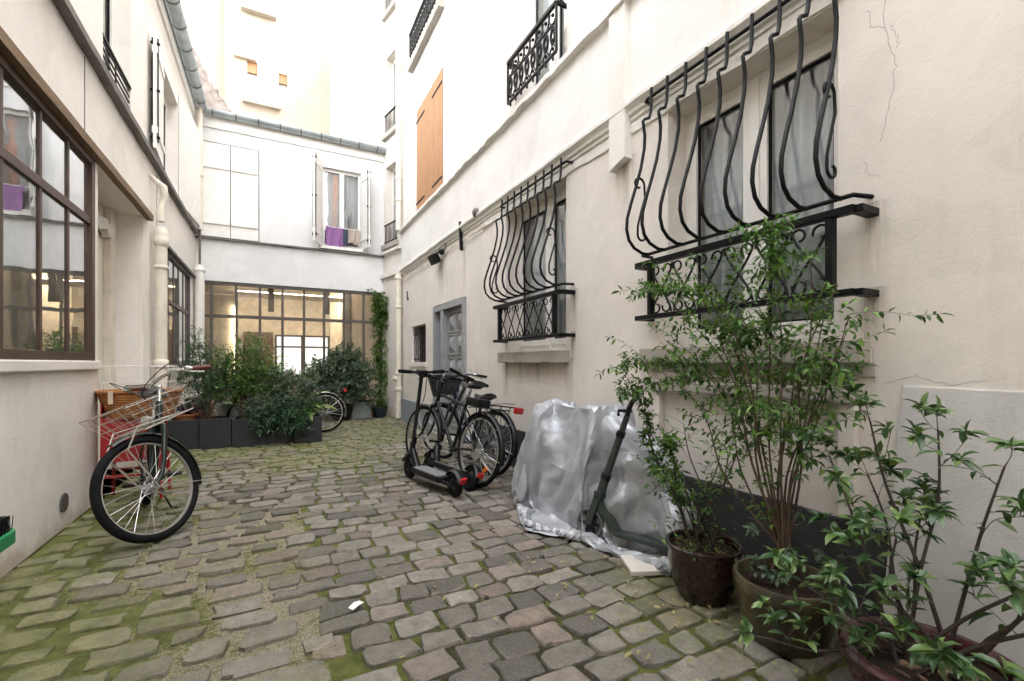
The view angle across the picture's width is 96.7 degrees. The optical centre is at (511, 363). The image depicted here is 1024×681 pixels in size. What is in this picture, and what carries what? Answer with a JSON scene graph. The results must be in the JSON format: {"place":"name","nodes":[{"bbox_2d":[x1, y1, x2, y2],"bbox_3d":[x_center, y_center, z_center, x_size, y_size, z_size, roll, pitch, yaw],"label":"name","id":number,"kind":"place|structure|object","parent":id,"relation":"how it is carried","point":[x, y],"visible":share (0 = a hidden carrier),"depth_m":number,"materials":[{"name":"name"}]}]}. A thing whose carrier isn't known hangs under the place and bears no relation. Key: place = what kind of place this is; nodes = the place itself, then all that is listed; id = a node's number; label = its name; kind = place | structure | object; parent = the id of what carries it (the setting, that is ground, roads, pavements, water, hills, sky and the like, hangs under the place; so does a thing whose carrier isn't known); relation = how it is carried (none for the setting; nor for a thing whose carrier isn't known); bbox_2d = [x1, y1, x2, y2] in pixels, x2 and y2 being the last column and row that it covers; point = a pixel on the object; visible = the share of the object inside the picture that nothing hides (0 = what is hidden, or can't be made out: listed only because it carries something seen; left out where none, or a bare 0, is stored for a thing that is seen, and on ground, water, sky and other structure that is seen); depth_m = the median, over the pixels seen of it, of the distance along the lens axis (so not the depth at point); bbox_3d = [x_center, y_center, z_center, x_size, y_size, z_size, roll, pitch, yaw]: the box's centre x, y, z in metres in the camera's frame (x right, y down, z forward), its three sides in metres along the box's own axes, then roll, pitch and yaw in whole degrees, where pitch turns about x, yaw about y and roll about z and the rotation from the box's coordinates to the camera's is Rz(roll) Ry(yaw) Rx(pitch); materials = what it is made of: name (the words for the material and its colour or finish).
{"place":"outdoors","nodes":[
{"label":"outdoors","id":0,"kind":"place"},
{"bbox_2d":[0,416,852,680],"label":"cobbled pavement","id":1,"kind":"structure","parent":0,"point":[435,661],"depth_m":2.31,"materials":[{"name":"stone"}]},
{"bbox_2d":[0,515,15,552],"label":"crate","id":2,"kind":"object","parent":1,"relation":"on","point":[7,536],"visible":1,"depth_m":2.29,"materials":[{"name":"green plastic"}]},
{"bbox_2d":[0,0,206,577],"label":"studio building","id":3,"kind":"structure","parent":1,"relation":"on","point":[101,173],"depth_m":3.51,"materials":[{"name":"white paint"}]},
{"bbox_2d":[0,53,94,360],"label":"window","id":4,"kind":"structure","parent":3,"relation":"in","point":[47,177],"depth_m":2.91,"materials":[{"name":"glass"}]},
{"bbox_2d":[98,203,115,469],"bbox_3d":[-4.049,-0.250,4.312,0.100,2.800,1.500,0,0,-28],"label":"door","id":5,"kind":"structure","parent":3,"relation":"in","point":[106,245],"depth_m":4.83,"materials":[{"name":"beige paint"}]},
{"bbox_2d":[103,0,112,76],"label":"window","id":6,"kind":"structure","parent":3,"relation":"in","point":[107,4],"depth_m":4.50,"materials":[{"name":"white paint"}]},
{"bbox_2d":[164,98,166,173],"bbox_3d":[-4.979,-3.229,6.365,0.080,1.447,1.200,0,0,-28],"label":"window","id":7,"kind":"structure","parent":3,"relation":"in","point":[165,104],"depth_m":6.82,"materials":[{"name":"white paint"}]},
{"bbox_2d":[168,252,189,367],"bbox_3d":[-5.100,-0.740,6.877,0.068,1.626,2.520,0,0,-28],"label":"window","id":8,"kind":"structure","parent":3,"relation":"in","point":[178,277],"depth_m":7.08,"materials":[{"name":"grey glass"}]},
{"bbox_2d":[100,404,171,498],"bbox_3d":[-3.236,0.740,3.926,0.431,0.821,0.380,0,0,-28],"label":"red stool","id":9,"kind":"object","parent":1,"relation":"on","point":[104,443],"visible":0.33,"depth_m":3.76,"materials":[{"name":"plastic"}]},
{"bbox_2d":[94,388,183,418],"bbox_3d":[-3.177,0.338,3.900,0.596,0.230,0.426,0,0,-28],"label":"wicker basket","id":10,"kind":"object","parent":9,"relation":"on","point":[111,399],"visible":0.69,"depth_m":3.73,"materials":[{"name":"wicker"}]},
{"bbox_2d":[98,366,177,389],"bbox_3d":[-3.227,0.230,3.953,0.504,0.418,0.247,0,0,-28],"label":"wire basket","id":11,"kind":"object","parent":10,"relation":"in","point":[131,382],"visible":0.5,"depth_m":3.90,"materials":[{"name":"red metal"}]},
{"bbox_2d":[79,361,210,543],"bbox_3d":[-2.738,0.561,3.380,0.683,1.170,1.576,3,-2,-42],"label":"bicycle","id":12,"kind":"object","parent":1,"relation":"on","point":[155,437],"visible":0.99,"depth_m":3.05,"materials":[{"name":"black metal"}]},
{"bbox_2d":[168,416,202,449],"bbox_3d":[-4.430,0.953,6.190,0.352,0.406,0.420,0,0,-28],"label":"planter box","id":13,"kind":"object","parent":1,"relation":"on","point":[185,433],"visible":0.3,"depth_m":6.02,"materials":[{"name":"plastic"}]},
{"bbox_2d":[173,397,202,419],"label":"potted plant","id":14,"kind":"object","parent":13,"relation":"on","point":[189,415],"visible":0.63,"depth_m":6.11,"materials":[{"name":"orange plant"}]},
{"bbox_2d":[192,398,212,415],"bbox_3d":[-4.533,0.830,6.633,0.300,0.640,0.300,0,0,-28],"label":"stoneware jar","id":15,"kind":"object","parent":1,"relation":"on","point":[200,409],"visible":0.06,"depth_m":6.51,"materials":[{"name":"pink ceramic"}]},
{"bbox_2d":[199,415,233,449],"bbox_3d":[-4.083,0.953,6.304,0.372,0.406,0.420,0,0,-28],"label":"planter box","id":16,"kind":"object","parent":1,"relation":"on","point":[215,432],"visible":0.89,"depth_m":6.12,"materials":[{"name":"plastic"}]},
{"bbox_2d":[169,326,242,418],"bbox_3d":[-4.204,0.145,6.269,0.906,1.336,0.697,0,0,-28],"label":"shrub","id":17,"kind":"object","parent":16,"relation":"in","point":[206,406],"visible":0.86,"depth_m":6.20,"materials":[{"name":"green plant"}]},
{"bbox_2d":[215,402,239,415],"bbox_3d":[-4.436,0.890,7.158,0.420,0.520,0.420,0,0,-28],"label":"metal bin","id":18,"kind":"object","parent":1,"relation":"on","point":[220,411],"visible":0.14,"depth_m":6.98,"materials":[{"name":"metal"}]},
{"bbox_2d":[232,415,292,447],"bbox_3d":[-3.574,0.961,6.549,0.762,0.391,0.420,0,0,-28],"label":"planter box","id":19,"kind":"object","parent":1,"relation":"on","point":[242,436],"visible":0.69,"depth_m":6.31,"materials":[{"name":"plastic"}]},
{"bbox_2d":[198,331,292,418],"bbox_3d":[-3.791,0.179,6.521,1.227,1.291,0.843,0,0,-28],"label":"shrub","id":20,"kind":"object","parent":19,"relation":"on","point":[247,380],"visible":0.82,"depth_m":6.46,"materials":[{"name":"green plant"}]},
{"bbox_2d":[239,363,321,427],"bbox_3d":[-3.328,0.494,6.625,1.091,0.999,0.822,0,0,-28],"label":"shrub","id":21,"kind":"object","parent":19,"relation":"in","point":[303,390],"visible":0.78,"depth_m":6.56,"materials":[{"name":"green plant"}]},
{"bbox_2d":[246,393,315,440],"bbox_3d":[-3.291,0.793,6.479,0.944,0.745,0.669,0,0,-6],"label":"shrub","id":22,"kind":"object","parent":19,"relation":"in","point":[288,414],"visible":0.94,"depth_m":6.37,"materials":[{"name":"green plant"}]},
{"bbox_2d":[226,371,346,431],"bbox_3d":[-3.574,0.604,7.332,1.750,1.093,0.637,0,-3,-33],"label":"bicycle","id":23,"kind":"object","parent":1,"relation":"on","point":[323,412],"visible":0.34,"depth_m":7.64,"materials":[{"name":"metal"}]},
{"bbox_2d":[195,107,386,417],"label":"workshop building","id":24,"kind":"structure","parent":1,"relation":"on","point":[277,198],"depth_m":9.39,"materials":[{"name":"paint"}]},
{"bbox_2d":[193,49,231,112],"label":"rubble gable","id":25,"kind":"structure","parent":24,"relation":"on","point":[214,100],"depth_m":10.21,"materials":[{"name":"stone"}]},
{"bbox_2d":[208,146,258,241],"bbox_3d":[-5.467,-3.305,8.848,0.975,1.810,0.030,0,0,-28],"label":"window frame","id":26,"kind":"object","parent":24,"relation":"in","point":[230,146],"depth_m":8.83,"materials":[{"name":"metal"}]},
{"bbox_2d":[275,335,328,376],"bbox_3d":[-6.362,-0.225,13.839,1.500,1.250,0.060,0,0,-28],"label":"window","id":27,"kind":"structure","parent":24,"relation":"in","point":[301,336],"depth_m":13.79,"materials":[{"name":"white metal"}]},
{"bbox_2d":[325,226,342,246],"bbox_3d":[-3.749,-2.643,9.618,0.367,0.493,0.072,0,0,-28],"label":"towel","id":28,"kind":"object","parent":24,"relation":"on","point":[334,236],"visible":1,"depth_m":9.61,"materials":[{"name":"purple fabric"}]},
{"bbox_2d":[323,168,359,248],"bbox_3d":[-3.704,-3.301,9.862,0.770,1.667,0.166,0,0,-28],"label":"window","id":29,"kind":"structure","parent":24,"relation":"in","point":[341,190],"depth_m":9.83,"materials":[{"name":"glass"}]},
{"bbox_2d":[343,229,347,246],"bbox_3d":[-3.555,-2.680,9.720,0.112,0.379,0.073,0,0,-28],"label":"cloth","id":30,"kind":"object","parent":24,"relation":"hanging from","point":[345,237],"visible":1,"depth_m":9.72,"materials":[{"name":"blue fabric"}]},
{"bbox_2d":[348,229,359,244],"bbox_3d":[-3.399,-2.714,9.793,0.247,0.333,0.070,0,0,-28],"label":"cloth","id":31,"kind":"object","parent":24,"relation":"hanging from","point":[353,236],"visible":1,"depth_m":9.79,"materials":[{"name":"beige fabric"}]},
{"bbox_2d":[293,414,321,443],"bbox_3d":[-3.046,0.966,6.770,0.382,0.381,0.420,0,0,-28],"label":"planter box","id":32,"kind":"object","parent":1,"relation":"on","point":[313,435],"visible":0.76,"depth_m":6.61,"materials":[{"name":"plastic"}]},
{"bbox_2d":[292,391,337,421],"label":"leafy plant","id":33,"kind":"object","parent":32,"relation":"on","point":[317,404],"visible":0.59,"depth_m":6.75,"materials":[{"name":"green plant"}]},
{"bbox_2d":[297,341,382,420],"bbox_3d":[-3.475,0.346,9.180,1.696,1.621,0.974,0,0,-28],"label":"potted shrub","id":34,"kind":"object","parent":1,"relation":"on","point":[351,372],"visible":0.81,"depth_m":9.08,"materials":[{"name":"green plant"}]},
{"bbox_2d":[348,601,363,609],"bbox_3d":[-0.724,1.122,2.118,0.033,0.013,0.070,0,0,29],"label":"paper scrap","id":35,"kind":"object","parent":1,"relation":"on","point":[354,605],"visible":1,"depth_m":2.11,"materials":[{"name":"white paper"}]},
{"bbox_2d":[348,396,374,418],"bbox_3d":[-3.151,0.859,9.586,0.574,0.581,0.406,0,0,-28],"label":"zinc trough","id":36,"kind":"object","parent":1,"relation":"on","point":[361,410],"visible":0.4,"depth_m":9.53,"materials":[{"name":"metal"}]},
{"bbox_2d":[367,288,388,407],"bbox_3d":[-2.827,-0.237,9.794,0.542,2.797,0.472,0,0,-28],"label":"climbing vine","id":37,"kind":"object","parent":1,"relation":"on","point":[379,309],"visible":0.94,"depth_m":9.87,"materials":[{"name":"green plant"}]},
{"bbox_2d":[371,396,388,417],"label":"potted plant","id":38,"kind":"object","parent":1,"relation":"on","point":[380,412],"visible":0.94,"depth_m":9.60,"materials":[{"name":"black plant"}]},
{"bbox_2d":[398,369,466,496],"bbox_3d":[-0.744,0.604,4.240,0.490,1.091,1.110,1,-1,-39],"label":"electric scooter","id":39,"kind":"object","parent":1,"relation":"on","point":[454,481],"visible":1,"depth_m":4.34,"materials":[{"name":"metal"}]},
{"bbox_2d":[35,460,839,680],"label":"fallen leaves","id":40,"kind":"object","parent":1,"relation":"on","point":[628,653],"visible":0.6,"depth_m":2.09,"materials":[{"name":"green plant"}]},
{"bbox_2d":[423,368,488,490],"bbox_3d":[-0.485,0.641,4.571,0.490,1.096,1.103,27,-16,-34],"label":"electric scooter","id":41,"kind":"object","parent":1,"relation":"on","point":[473,474],"visible":0.84,"depth_m":4.70,"materials":[{"name":"metal"}]},
{"bbox_2d":[405,373,509,487],"bbox_3d":[-0.620,0.616,4.666,0.644,1.077,1.758,10,-7,-40],"label":"bicycle","id":42,"kind":"object","parent":1,"relation":"on","point":[476,449],"visible":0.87,"depth_m":4.44,"materials":[{"name":"black paint"}]},
{"bbox_2d":[421,370,523,475],"bbox_3d":[-0.466,0.602,5.111,0.651,1.106,1.754,9,-6,-38],"label":"bicycle","id":43,"kind":"object","parent":1,"relation":"on","point":[453,392],"visible":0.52,"depth_m":4.98,"materials":[{"name":"black metal"}]},
{"bbox_2d":[511,398,703,575],"bbox_3d":[0.464,0.711,3.258,0.813,0.858,1.845,0,0,-28],"label":"silver cover","id":44,"kind":"object","parent":1,"relation":"on","point":[563,456],"visible":0.82,"depth_m":3.07,"materials":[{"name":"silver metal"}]},
{"bbox_2d":[620,554,669,575],"bbox_3d":[0.764,1.125,2.546,0.260,0.032,0.200,0,0,-4],"label":"floor tile","id":45,"kind":"object","parent":1,"relation":"on","point":[635,567],"visible":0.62,"depth_m":2.50,"materials":[{"name":"white stone"}]},
{"bbox_2d":[577,392,743,558],"bbox_3d":[0.829,0.646,2.686,1.017,0.970,0.133,0,-6,41],"label":"kick scooter","id":46,"kind":"object","parent":1,"relation":"on","point":[595,510],"visible":0.59,"depth_m":2.85,"materials":[{"name":"black metal"}]},
{"bbox_2d":[630,374,757,607],"bbox_3d":[0.840,0.603,2.240,0.643,1.094,0.498,0,0,32],"label":"potted shrub","id":47,"kind":"object","parent":1,"relation":"on","point":[701,562],"visible":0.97,"depth_m":2.19,"materials":[{"name":"green plant"}]},
{"bbox_2d":[594,213,953,658],"bbox_3d":[1.040,0.257,2.121,0.753,1.787,1.433,0,0,-28],"label":"potted shrub","id":48,"kind":"object","parent":1,"relation":"on","point":[753,576],"visible":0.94,"depth_m":1.91,"materials":[{"name":"green plant"}]},
{"bbox_2d":[733,381,1023,680],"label":"potted shrub","id":49,"kind":"object","parent":1,"relation":"on","point":[904,645],"visible":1,"depth_m":1.43,"materials":[{"name":"green plant"}]},
{"bbox_2d":[883,386,1023,668],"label":"stone slab","id":50,"kind":"structure","parent":1,"relation":"on","point":[999,414],"depth_m":1.73,"materials":[{"name":"beige stone"}]},
{"label":"ground","id":51,"kind":"structure","parent":0,"visible":0},
{"bbox_2d":[181,0,329,337],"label":"tenement building","id":52,"kind":"structure","parent":51,"relation":"on","point":[267,60],"depth_m":14.98,"materials":[{"name":"white paint"}]},
{"bbox_2d":[247,73,256,92],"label":"window","id":53,"kind":"structure","parent":52,"relation":"in","point":[251,78],"depth_m":14.88,"materials":[{"name":"white paint"}]},
{"bbox_2d":[279,84,286,105],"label":"window","id":54,"kind":"structure","parent":52,"relation":"in","point":[282,88],"depth_m":15.30,"materials":[{"name":"white paint"}]},
{"bbox_2d":[330,0,1023,617],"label":"apartment building","id":55,"kind":"structure","parent":51,"relation":"on","point":[556,172],"depth_m":2.98,"materials":[{"name":"beige paint"}]},
{"bbox_2d":[392,59,395,125],"bbox_3d":[-2.467,-5.850,9.925,0.060,1.700,0.580,0,0,-40],"label":"window","id":56,"kind":"structure","parent":55,"relation":"in","point":[393,63],"depth_m":10.12,"materials":[{"name":"white paint"}]},
{"bbox_2d":[392,168,397,239],"bbox_3d":[-2.467,-3.445,9.925,0.060,1.710,0.580,0,0,-40],"label":"window","id":57,"kind":"structure","parent":55,"relation":"in","point":[394,170],"depth_m":10.11,"materials":[{"name":"white paint"}]},
{"bbox_2d":[420,326,425,361],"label":"window","id":58,"kind":"structure","parent":55,"relation":"in","point":[421,331],"depth_m":8.64,"materials":[{"name":"black paint"}]},
{"bbox_2d":[433,296,465,443],"bbox_3d":[-0.935,0.109,6.929,0.194,2.081,1.390,0,0,-28],"label":"door","id":59,"kind":"structure","parent":55,"relation":"in","point":[449,318],"depth_m":6.97,"materials":[{"name":"grey paint"}]},
{"bbox_2d":[519,187,565,351],"bbox_3d":[0.423,-0.902,4.802,0.174,1.664,1.210,0,0,-28],"label":"window","id":60,"kind":"structure","parent":55,"relation":"in","point":[558,260],"depth_m":4.77,"materials":[{"name":"grey glass"}]},
{"bbox_2d":[531,0,566,89],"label":"window","id":61,"kind":"structure","parent":55,"relation":"in","point":[535,4],"depth_m":4.98,"materials":[{"name":"white paint"}]},
{"bbox_2d":[686,30,837,343],"bbox_3d":[1.511,-0.882,2.730,0.173,1.664,1.050,0,0,-28],"label":"window","id":62,"kind":"structure","parent":55,"relation":"in","point":[802,184],"depth_m":2.68,"materials":[{"name":"glass"}]}
]}

